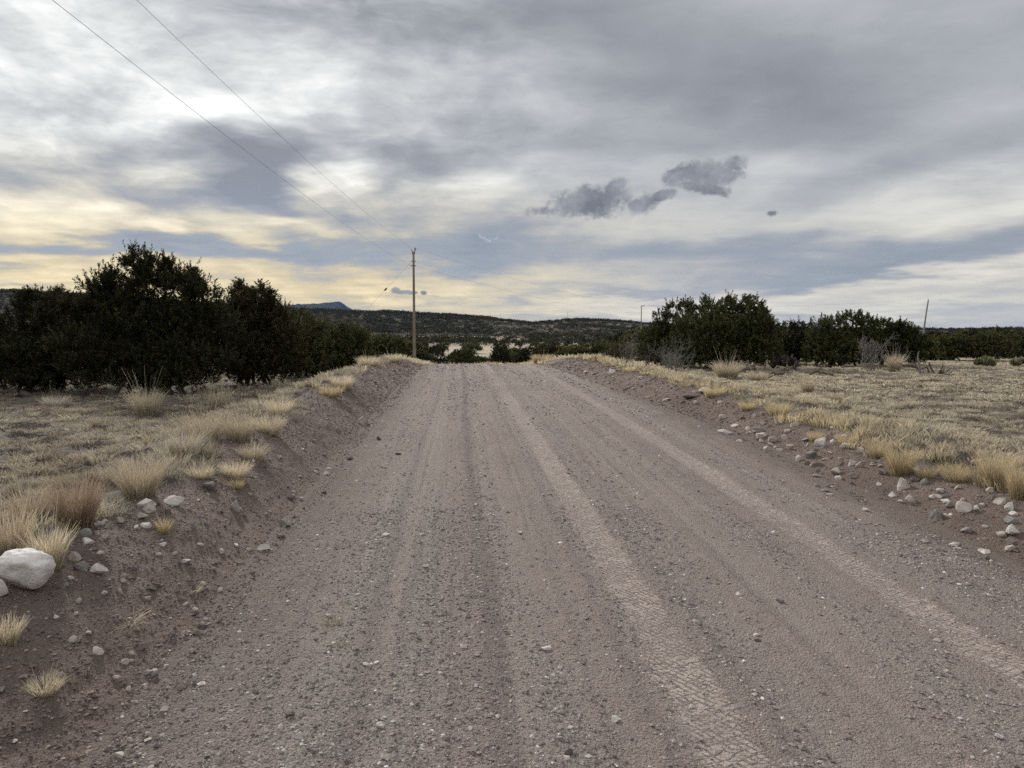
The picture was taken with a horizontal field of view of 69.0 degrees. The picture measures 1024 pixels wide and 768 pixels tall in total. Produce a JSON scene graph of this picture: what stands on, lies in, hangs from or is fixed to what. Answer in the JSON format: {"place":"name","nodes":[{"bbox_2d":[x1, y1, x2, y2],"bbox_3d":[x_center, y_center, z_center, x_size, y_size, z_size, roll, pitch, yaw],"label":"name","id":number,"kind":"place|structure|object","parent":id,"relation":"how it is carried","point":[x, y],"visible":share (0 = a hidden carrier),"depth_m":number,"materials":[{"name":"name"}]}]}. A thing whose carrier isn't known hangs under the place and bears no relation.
{"place":"outdoors","nodes":[
{"label":"outdoors","id":0,"kind":"place"},
{"bbox_2d":[282,301,398,311],"bbox_3d":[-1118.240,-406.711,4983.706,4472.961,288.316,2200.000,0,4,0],"label":"mountain","id":1,"kind":"structure","parent":0,"point":[334,305],"depth_m":4828.84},
{"bbox_2d":[0,336,1023,767],"bbox_3d":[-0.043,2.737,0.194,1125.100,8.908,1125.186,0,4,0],"label":"ground","id":2,"kind":"structure","parent":0,"point":[184,618],"depth_m":5.46,"materials":[{"name":"soil"}]},
{"bbox_2d":[0,579,8,596],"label":"rock","id":3,"kind":"object","parent":2,"relation":"on","point":[3,589],"visible":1,"depth_m":3.39,"materials":[{"name":"stone"}]},
{"bbox_2d":[0,387,32,396],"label":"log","id":4,"kind":"object","parent":2,"relation":"on","point":[23,393],"visible":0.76,"depth_m":17.28,"materials":[{"name":"grey wood"}]},
{"bbox_2d":[0,606,33,645],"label":"grass tuft","id":5,"kind":"object","parent":2,"relation":"on","point":[12,638],"visible":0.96,"depth_m":3.08,"materials":[{"name":"plant"}]},
{"bbox_2d":[0,468,50,554],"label":"grass tuft","id":6,"kind":"object","parent":2,"relation":"on","point":[3,545],"visible":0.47,"depth_m":3.78,"materials":[{"name":"plant"}]},
{"bbox_2d":[0,548,55,589],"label":"boulder","id":7,"kind":"object","parent":2,"relation":"on","point":[29,568],"visible":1,"depth_m":3.47,"materials":[{"name":"white stone"}]},
{"bbox_2d":[0,458,62,523],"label":"grass tuft","id":8,"kind":"object","parent":2,"relation":"on","point":[33,506],"visible":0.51,"depth_m":4.99,"materials":[{"name":"plant"}]},
{"bbox_2d":[6,496,79,571],"bbox_3d":[-2.341,0.733,3.748,0.342,0.424,0.320,0,4,0],"label":"grass tuft","id":9,"kind":"object","parent":2,"relation":"on","point":[57,554],"visible":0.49,"depth_m":3.75,"materials":[{"name":"plant"}]},
{"bbox_2d":[20,660,69,697],"bbox_3d":[-1.836,1.157,2.914,0.191,0.152,0.181,4,5,42],"label":"grass tuft","id":10,"kind":"object","parent":2,"relation":"on","point":[52,689],"visible":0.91,"depth_m":2.92,"materials":[{"name":"plant"}]},
{"bbox_2d":[0,282,106,393],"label":"juniper tree","id":11,"kind":"object","parent":2,"relation":"on","point":[26,359],"visible":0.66,"depth_m":17.88,"materials":[{"name":"green plant"}]},
{"bbox_2d":[36,391,72,408],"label":"grass tuft","id":12,"kind":"object","parent":2,"relation":"on","point":[53,403],"visible":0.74,"depth_m":14.16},
{"bbox_2d":[27,426,122,530],"bbox_3d":[-2.511,0.542,4.292,0.483,0.617,0.477,-1,4,-18],"label":"grass tuft","id":13,"kind":"object","parent":2,"relation":"on","point":[84,515],"visible":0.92,"depth_m":4.25,"materials":[{"name":"plant"}]},
{"bbox_2d":[69,551,81,561],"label":"rock","id":14,"kind":"object","parent":2,"relation":"on","point":[74,556],"visible":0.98,"depth_m":3.91,"materials":[{"name":"stone"}]},
{"bbox_2d":[73,561,88,571],"bbox_3d":[-2.223,0.947,3.845,0.075,0.068,0.059,-1,4,-14],"label":"rock","id":15,"kind":"object","parent":2,"relation":"on","point":[82,566],"visible":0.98,"depth_m":3.83,"materials":[{"name":"grey stone"}]},
{"bbox_2d":[78,528,91,535],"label":"rock","id":16,"kind":"object","parent":2,"relation":"on","point":[85,532],"visible":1,"depth_m":4.21,"materials":[{"name":"grey stone"}]},
{"bbox_2d":[90,563,107,573],"bbox_3d":[-2.146,0.961,3.867,0.057,0.060,0.079,3,5,40],"label":"rock","id":17,"kind":"object","parent":2,"relation":"on","point":[98,568],"visible":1,"depth_m":3.85,"materials":[{"name":"stone"}]},
{"bbox_2d":[84,374,126,400],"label":"dead shrub","id":18,"kind":"object","parent":2,"relation":"on","point":[104,390],"visible":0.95,"depth_m":15.56,"materials":[{"name":"plant"}]},
{"bbox_2d":[107,607,158,634],"bbox_3d":[-1.879,1.146,3.606,0.369,0.065,0.375,0,4,0],"label":"dry grass wisp","id":19,"kind":"object","parent":2,"relation":"on","point":[136,619],"visible":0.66,"depth_m":3.64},
{"bbox_2d":[96,436,176,499],"bbox_3d":[-2.576,0.548,5.131,0.513,0.507,0.522,0,4,0],"label":"grass tuft","id":20,"kind":"object","parent":2,"relation":"on","point":[134,489],"visible":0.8,"depth_m":5.09,"materials":[{"name":"plant"}]},
{"bbox_2d":[121,368,169,415],"bbox_3d":[-6.442,0.119,13.160,0.837,0.899,0.855,2,5,26],"label":"grass tuft","id":21,"kind":"object","parent":2,"relation":"on","point":[144,406],"visible":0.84,"depth_m":13.10,"materials":[{"name":"plant"}]},
{"bbox_2d":[137,498,156,506],"bbox_3d":[-2.419,0.796,4.950,0.110,0.069,0.096,0,4,3],"label":"rock","id":22,"kind":"object","parent":2,"relation":"on","point":[145,501],"visible":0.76,"depth_m":4.92,"materials":[{"name":"stone"}]},
{"bbox_2d":[142,504,155,512],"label":"rock","id":23,"kind":"object","parent":2,"relation":"on","point":[149,508],"visible":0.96,"depth_m":4.83,"materials":[{"name":"stone"}]},
{"bbox_2d":[42,239,257,392],"bbox_3d":[-8.537,-1.530,17.872,4.307,3.891,3.686,0,4,0],"label":"juniper tree","id":24,"kind":"object","parent":2,"relation":"on","point":[182,347],"visible":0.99,"depth_m":17.36,"materials":[{"name":"green plant"}]},
{"bbox_2d":[151,508,175,534],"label":"grass tuft","id":25,"kind":"object","parent":2,"relation":"on","point":[164,530],"visible":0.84,"depth_m":4.65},
{"bbox_2d":[163,495,183,505],"bbox_3d":[-2.334,0.809,5.138,0.135,0.075,0.099,-2,5,-26],"label":"rock","id":26,"kind":"object","parent":2,"relation":"on","point":[173,500],"visible":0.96,"depth_m":5.11,"materials":[{"name":"stone"}]},
{"bbox_2d":[155,428,205,453],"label":"grass tuft","id":27,"kind":"object","parent":2,"relation":"on","point":[176,441],"visible":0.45,"depth_m":6.67,"materials":[{"name":"plant"}]},
{"bbox_2d":[180,452,218,479],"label":"grass tuft","id":28,"kind":"object","parent":2,"relation":"on","point":[202,474],"visible":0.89,"depth_m":5.90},
{"bbox_2d":[166,386,238,441],"bbox_3d":[-3.096,0.282,7.412,0.756,0.670,0.746,0,4,0],"label":"grass tuft","id":29,"kind":"object","parent":2,"relation":"on","point":[205,428],"visible":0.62,"depth_m":7.36,"materials":[{"name":"plant"}]},
{"bbox_2d":[202,481,215,490],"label":"rock","id":30,"kind":"object","parent":2,"relation":"on","point":[210,486],"visible":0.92,"depth_m":5.73,"materials":[{"name":"grey stone"}]},
{"bbox_2d":[201,376,233,410],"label":"grass tuft","id":31,"kind":"object","parent":2,"relation":"on","point":[212,402],"visible":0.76,"depth_m":13.62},
{"bbox_2d":[223,478,245,490],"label":"grass tuft","id":32,"kind":"object","parent":2,"relation":"on","point":[238,485],"visible":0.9,"depth_m":5.99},
{"bbox_2d":[215,451,255,479],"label":"grass tuft","id":33,"kind":"object","parent":2,"relation":"on","point":[243,472],"visible":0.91,"depth_m":6.18,"materials":[{"name":"plant"}]},
{"bbox_2d":[206,390,268,442],"bbox_3d":[-2.706,0.286,7.404,0.629,0.591,0.616,0,4,0],"label":"grass tuft","id":34,"kind":"object","parent":2,"relation":"on","point":[235,434],"visible":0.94,"depth_m":7.34,"materials":[{"name":"plant"}]},
{"bbox_2d":[0,355,477,555],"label":"grass","id":35,"kind":"structure","parent":2,"relation":"on","point":[207,452],"depth_m":9.70,"materials":[{"name":"plant"}]},
{"bbox_2d":[230,427,272,460],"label":"grass tuft","id":36,"kind":"object","parent":2,"relation":"on","point":[257,455],"visible":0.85,"depth_m":6.89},
{"bbox_2d":[209,275,311,383],"bbox_3d":[-6.970,-1.336,20.492,2.826,3.197,2.519,-1,4,-19],"label":"juniper tree","id":37,"kind":"object","parent":2,"relation":"on","point":[275,352],"visible":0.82,"depth_m":20.06,"materials":[{"name":"green plant"}]},
{"bbox_2d":[247,402,292,435],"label":"grass tuft","id":38,"kind":"object","parent":2,"relation":"on","point":[273,430],"visible":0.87,"depth_m":8.01,"materials":[{"name":"plant"}]},
{"bbox_2d":[258,390,300,414],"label":"grass tuft","id":39,"kind":"object","parent":2,"relation":"on","point":[283,409],"visible":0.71,"depth_m":9.26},
{"bbox_2d":[274,297,336,377],"bbox_3d":[-6.859,-1.360,24.013,2.462,2.871,1.910,0,4,0],"label":"juniper tree","id":40,"kind":"object","parent":2,"relation":"on","point":[315,349],"visible":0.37,"depth_m":23.71,"materials":[{"name":"green plant"}]},
{"bbox_2d":[313,384,347,397],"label":"grass tuft","id":41,"kind":"object","parent":2,"relation":"on","point":[337,393],"visible":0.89,"depth_m":11.80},
{"bbox_2d":[295,313,379,372],"bbox_3d":[-6.311,-1.373,25.963,3.408,2.588,2.753,0,4,0],"label":"juniper tree","id":42,"kind":"object","parent":2,"relation":"on","point":[350,347],"visible":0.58,"depth_m":25.50,"materials":[{"name":"green plant"}]},
{"bbox_2d":[327,364,361,388],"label":"grass tuft","id":43,"kind":"object","parent":2,"relation":"on","point":[347,383],"visible":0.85,"depth_m":13.00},
{"bbox_2d":[355,353,383,366],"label":"grass tuft","id":44,"kind":"object","parent":2,"relation":"on","point":[365,361],"visible":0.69,"depth_m":20.07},
{"bbox_2d":[367,332,415,359],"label":"juniper tree","id":45,"kind":"object","parent":2,"relation":"on","point":[384,345],"visible":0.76,"depth_m":35.59,"materials":[{"name":"green plant"}]},
{"bbox_2d":[379,353,403,362],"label":"grass tuft","id":46,"kind":"object","parent":2,"relation":"on","point":[396,359],"visible":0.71,"depth_m":24.41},
{"bbox_2d":[410,247,415,358],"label":"power pole","id":47,"kind":"object","parent":2,"relation":"on","point":[413,261],"visible":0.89,"depth_m":61.60,"materials":[{"name":"wood"}]},
{"bbox_2d":[53,0,401,260],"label":"overhead wire","id":48,"kind":"object","parent":47,"relation":"attached to","point":[185,104],"visible":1,"depth_m":16.63,"materials":[{"name":"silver metal"}]},
{"bbox_2d":[137,0,409,246],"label":"overhead wire","id":49,"kind":"object","parent":47,"relation":"attached to","point":[241,99],"visible":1,"depth_m":19.76,"materials":[{"name":"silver metal"}]},
{"bbox_2d":[410,352,434,362],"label":"juniper tree","id":50,"kind":"object","parent":2,"relation":"on","point":[421,356],"visible":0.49,"depth_m":101.86,"materials":[{"name":"green plant"}]},
{"bbox_2d":[429,341,449,363],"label":"juniper tree","id":51,"kind":"object","parent":2,"relation":"on","point":[444,360],"visible":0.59,"depth_m":119.41,"materials":[{"name":"green plant"}]},
{"bbox_2d":[448,345,479,363],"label":"juniper tree","id":52,"kind":"object","parent":2,"relation":"on","point":[469,357],"visible":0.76,"depth_m":77.33,"materials":[{"name":"green plant"}]},
{"bbox_2d":[487,340,513,363],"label":"juniper tree","id":53,"kind":"object","parent":2,"relation":"on","point":[503,356],"visible":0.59,"depth_m":87.49,"materials":[{"name":"green plant"}]},
{"bbox_2d":[513,343,541,363],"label":"juniper tree","id":54,"kind":"object","parent":2,"relation":"on","point":[525,354],"visible":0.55,"depth_m":73.52,"materials":[{"name":"green plant"}]},
{"bbox_2d":[530,351,552,362],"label":"grass tuft","id":55,"kind":"object","parent":2,"relation":"on","point":[537,358],"visible":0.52,"depth_m":32.53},
{"bbox_2d":[402,353,686,370],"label":"grass","id":56,"kind":"structure","parent":2,"relation":"on","point":[424,362],"depth_m":30.38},
{"bbox_2d":[536,343,562,356],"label":"juniper tree","id":57,"kind":"object","parent":2,"relation":"on","point":[551,349],"visible":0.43,"depth_m":66.63,"materials":[{"name":"green plant"}]},
{"bbox_2d":[566,344,590,355],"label":"juniper tree","id":58,"kind":"object","parent":2,"relation":"on","point":[574,350],"visible":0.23,"depth_m":63.71,"materials":[{"name":"green plant"}]},
{"bbox_2d":[606,343,624,359],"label":"juniper tree","id":59,"kind":"object","parent":2,"relation":"on","point":[617,350],"visible":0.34,"depth_m":61.60,"materials":[{"name":"green plant"}]},
{"bbox_2d":[602,340,632,357],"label":"juniper tree","id":60,"kind":"object","parent":2,"relation":"on","point":[611,344],"visible":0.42,"depth_m":62.33,"materials":[{"name":"green plant"}]},
{"bbox_2d":[617,336,643,360],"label":"dead shrub","id":61,"kind":"object","parent":2,"relation":"on","point":[633,351],"visible":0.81,"depth_m":45.92,"materials":[{"name":"plant"}]},
{"bbox_2d":[614,328,659,357],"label":"juniper tree","id":62,"kind":"object","parent":2,"relation":"on","point":[628,336],"visible":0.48,"depth_m":65.71,"materials":[{"name":"green plant"}]},
{"bbox_2d":[634,295,698,367],"bbox_3d":[7.067,-2.243,33.330,3.168,3.614,2.334,0,4,0],"label":"juniper tree","id":63,"kind":"object","parent":2,"relation":"on","point":[667,316],"visible":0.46,"depth_m":33.14,"materials":[{"name":"green plant"}]},
{"bbox_2d":[648,336,699,371],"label":"dead shrub","id":64,"kind":"object","parent":2,"relation":"on","point":[676,363],"visible":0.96,"depth_m":27.47,"materials":[{"name":"plant"}]},
{"bbox_2d":[701,386,727,397],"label":"grass tuft","id":65,"kind":"object","parent":2,"relation":"on","point":[708,393],"visible":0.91,"depth_m":12.73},
{"bbox_2d":[661,289,791,368],"bbox_3d":[9.141,-2.221,31.180,5.439,3.622,4.712,0,4,0],"label":"juniper tree","id":66,"kind":"object","parent":2,"relation":"on","point":[747,334],"visible":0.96,"depth_m":30.40,"materials":[{"name":"green plant"}]},
{"bbox_2d":[707,351,745,377],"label":"grass tuft","id":67,"kind":"object","parent":2,"relation":"on","point":[726,372],"visible":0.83,"depth_m":24.20,"materials":[{"name":"plant"}]},
{"bbox_2d":[737,400,760,410],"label":"grass tuft","id":68,"kind":"object","parent":2,"relation":"on","point":[743,407],"visible":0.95,"depth_m":11.18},
{"bbox_2d":[744,366,769,381],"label":"grass tuft","id":69,"kind":"object","parent":2,"relation":"on","point":[753,377],"visible":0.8,"depth_m":22.96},
{"bbox_2d":[763,393,796,415],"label":"grass tuft","id":70,"kind":"object","parent":2,"relation":"on","point":[773,410],"visible":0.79,"depth_m":10.55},
{"bbox_2d":[768,354,800,370],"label":"shrub","id":71,"kind":"object","parent":2,"relation":"on","point":[784,361],"visible":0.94,"depth_m":29.84,"materials":[{"name":"grey plant"}]},
{"bbox_2d":[773,378,804,395],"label":"grass tuft","id":72,"kind":"object","parent":2,"relation":"on","point":[790,389],"visible":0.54,"depth_m":13.72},
{"bbox_2d":[770,316,809,362],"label":"juniper tree","id":73,"kind":"object","parent":2,"relation":"on","point":[792,344],"visible":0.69,"depth_m":35.13,"materials":[{"name":"green plant"}]},
{"bbox_2d":[795,376,818,392],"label":"grass tuft","id":74,"kind":"object","parent":2,"relation":"on","point":[809,388],"visible":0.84,"depth_m":17.75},
{"bbox_2d":[806,430,830,441],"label":"grass tuft","id":75,"kind":"object","parent":2,"relation":"on","point":[814,436],"visible":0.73,"depth_m":8.69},
{"bbox_2d":[814,437,825,446],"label":"rock","id":76,"kind":"object","parent":2,"relation":"on","point":[819,442],"visible":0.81,"depth_m":8.39,"materials":[{"name":"stone"}]},
{"bbox_2d":[818,392,844,402],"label":"grass tuft","id":77,"kind":"object","parent":2,"relation":"on","point":[837,396],"visible":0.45,"depth_m":14.37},
{"bbox_2d":[799,309,886,366],"bbox_3d":[14.937,-2.007,33.718,3.814,2.902,2.711,-1,4,-18],"label":"juniper tree","id":78,"kind":"object","parent":2,"relation":"on","point":[840,347],"visible":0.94,"depth_m":33.32,"materials":[{"name":"green plant"}]},
{"bbox_2d":[832,432,859,443],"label":"grass tuft","id":79,"kind":"object","parent":2,"relation":"on","point":[843,439],"visible":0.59,"depth_m":8.20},
{"bbox_2d":[858,426,895,458],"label":"grass tuft","id":80,"kind":"object","parent":2,"relation":"on","point":[873,454],"visible":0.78,"depth_m":7.42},
{"bbox_2d":[856,331,898,370],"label":"dead shrub","id":81,"kind":"object","parent":2,"relation":"on","point":[865,347],"visible":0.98,"depth_m":29.41,"materials":[{"name":"plant"}]},
{"bbox_2d":[882,343,909,372],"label":"grass tuft","id":82,"kind":"object","parent":2,"relation":"on","point":[892,365],"visible":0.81,"depth_m":28.61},
{"bbox_2d":[868,315,932,365],"bbox_3d":[17.755,-1.902,34.430,3.012,2.582,2.431,0,4,0],"label":"juniper tree","id":83,"kind":"object","parent":2,"relation":"on","point":[907,339],"visible":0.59,"depth_m":33.89,"materials":[{"name":"green plant"}]},
{"bbox_2d":[874,418,931,475],"bbox_3d":[3.574,0.574,6.802,0.510,0.532,0.494,0,4,0],"label":"grass tuft","id":84,"kind":"object","parent":2,"relation":"on","point":[895,464],"visible":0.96,"depth_m":6.80,"materials":[{"name":"plant"}]},
{"bbox_2d":[897,477,909,490],"bbox_3d":[3.441,0.886,6.544,0.101,0.142,0.086,0,4,3],"label":"rock","id":85,"kind":"object","parent":2,"relation":"on","point":[902,484],"visible":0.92,"depth_m":6.52,"materials":[{"name":"stone"}]},
{"bbox_2d":[911,458,941,479],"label":"grass tuft","id":86,"kind":"object","parent":2,"relation":"on","point":[926,473],"visible":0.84,"depth_m":6.58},
{"bbox_2d":[917,351,951,374],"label":"dead branches","id":87,"kind":"object","parent":2,"relation":"on","point":[941,371],"visible":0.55,"depth_m":26.56,"materials":[{"name":"grey wood"}]},
{"bbox_2d":[916,330,953,343],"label":"juniper tree","id":88,"kind":"object","parent":2,"relation":"on","point":[939,333],"visible":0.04,"depth_m":61.58,"materials":[{"name":"green plant"}]},
{"bbox_2d":[919,333,953,360],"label":"juniper tree","id":89,"kind":"object","parent":2,"relation":"on","point":[930,355],"visible":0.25,"depth_m":45.56,"materials":[{"name":"green plant"}]},
{"bbox_2d":[929,509,946,520],"bbox_3d":[3.307,1.018,5.755,0.129,0.109,0.093,0,4,-6],"label":"rock","id":90,"kind":"object","parent":2,"relation":"on","point":[935,515],"visible":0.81,"depth_m":5.74,"materials":[{"name":"grey stone"}]},
{"bbox_2d":[930,332,977,360],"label":"juniper tree","id":91,"kind":"object","parent":2,"relation":"on","point":[952,346],"visible":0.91,"depth_m":43.44,"materials":[{"name":"green plant"}]},
{"bbox_2d":[934,458,977,482],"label":"grass tuft","id":92,"kind":"object","parent":2,"relation":"on","point":[958,477],"visible":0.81,"depth_m":6.42,"materials":[{"name":"plant"}]},
{"bbox_2d":[956,501,971,512],"bbox_3d":[3.468,0.954,5.714,0.112,0.113,0.076,2,5,30],"label":"rock","id":93,"kind":"object","parent":2,"relation":"on","point":[962,506],"visible":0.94,"depth_m":5.69,"materials":[{"name":"stone"}]},
{"bbox_2d":[954,328,988,338],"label":"juniper tree","id":94,"kind":"object","parent":2,"relation":"on","point":[974,332],"visible":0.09,"depth_m":69.64,"materials":[{"name":"green plant"}]},
{"bbox_2d":[973,355,996,366],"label":"shrub","id":95,"kind":"object","parent":2,"relation":"on","point":[986,360],"visible":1,"depth_m":32.83,"materials":[{"name":"green plant"}]},
{"bbox_2d":[964,328,1020,359],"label":"juniper tree","id":96,"kind":"object","parent":2,"relation":"on","point":[989,344],"visible":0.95,"depth_m":42.72,"materials":[{"name":"green plant"}]},
{"bbox_2d":[968,424,1023,489],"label":"grass tuft","id":97,"kind":"object","parent":2,"relation":"on","point":[991,477],"visible":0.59,"depth_m":6.13,"materials":[{"name":"plant"}]},
{"bbox_2d":[989,325,1017,337],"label":"juniper tree","id":98,"kind":"object","parent":2,"relation":"on","point":[1000,330],"visible":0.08,"depth_m":65.83,"materials":[{"name":"green plant"}]},
{"bbox_2d":[998,443,1023,499],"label":"grass tuft","id":99,"kind":"object","parent":2,"relation":"on","point":[1015,489],"visible":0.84,"depth_m":5.77,"materials":[{"name":"plant"}]},
{"bbox_2d":[1001,329,1023,358],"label":"juniper tree","id":100,"kind":"object","parent":2,"relation":"on","point":[1018,336],"visible":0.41,"depth_m":43.71,"materials":[{"name":"green plant"}]},
{"bbox_2d":[1005,524,1019,534],"bbox_3d":[3.435,1.005,5.114,0.082,0.081,0.074,0,4,-3],"label":"rock","id":101,"kind":"object","parent":2,"relation":"on","point":[1011,529],"visible":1,"depth_m":5.09,"materials":[{"name":"stone"}]},
{"bbox_2d":[1009,357,1023,366],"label":"shrub","id":102,"kind":"object","parent":2,"relation":"on","point":[1016,362],"visible":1,"depth_m":33.88,"materials":[{"name":"green plant"}]},
{"bbox_2d":[0,293,1023,336],"bbox_3d":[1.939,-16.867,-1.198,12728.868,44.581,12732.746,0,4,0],"label":"hills","id":103,"kind":"structure","parent":0,"point":[512,325],"depth_m":689.75,"materials":[{"name":"plant"}]},
{"bbox_2d":[0,288,1023,345],"bbox_3d":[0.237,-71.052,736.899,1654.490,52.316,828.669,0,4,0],"label":"juniper woodland","id":104,"kind":"object","parent":103,"relation":"on","point":[568,337],"visible":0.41,"depth_m":650.26,"materials":[{"name":"green plant"}]},
{"bbox_2d":[589,341,606,354],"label":"juniper tree","id":105,"kind":"object","parent":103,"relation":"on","point":[594,349],"visible":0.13,"depth_m":67.64,"materials":[{"name":"green plant"}]},
{"bbox_2d":[0,0,1023,328],"label":"sky","id":106,"kind":"structure","parent":0,"point":[815,154],"materials":[{"name":"grey"}]},
{"bbox_2d":[75,364,1023,767],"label":"road","id":107,"kind":"structure","parent":0,"point":[723,726],"depth_m":3.97,"materials":[{"name":"gravel"}]},
{"bbox_2d":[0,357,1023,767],"bbox_3d":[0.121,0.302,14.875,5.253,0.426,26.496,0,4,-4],"label":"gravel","id":108,"kind":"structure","parent":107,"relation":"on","point":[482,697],"depth_m":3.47,"materials":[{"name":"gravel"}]},
{"bbox_2d":[477,352,1023,490],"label":"grass","id":109,"kind":"structure","parent":0,"point":[837,421],"depth_m":13.68,"materials":[{"name":"plant"}]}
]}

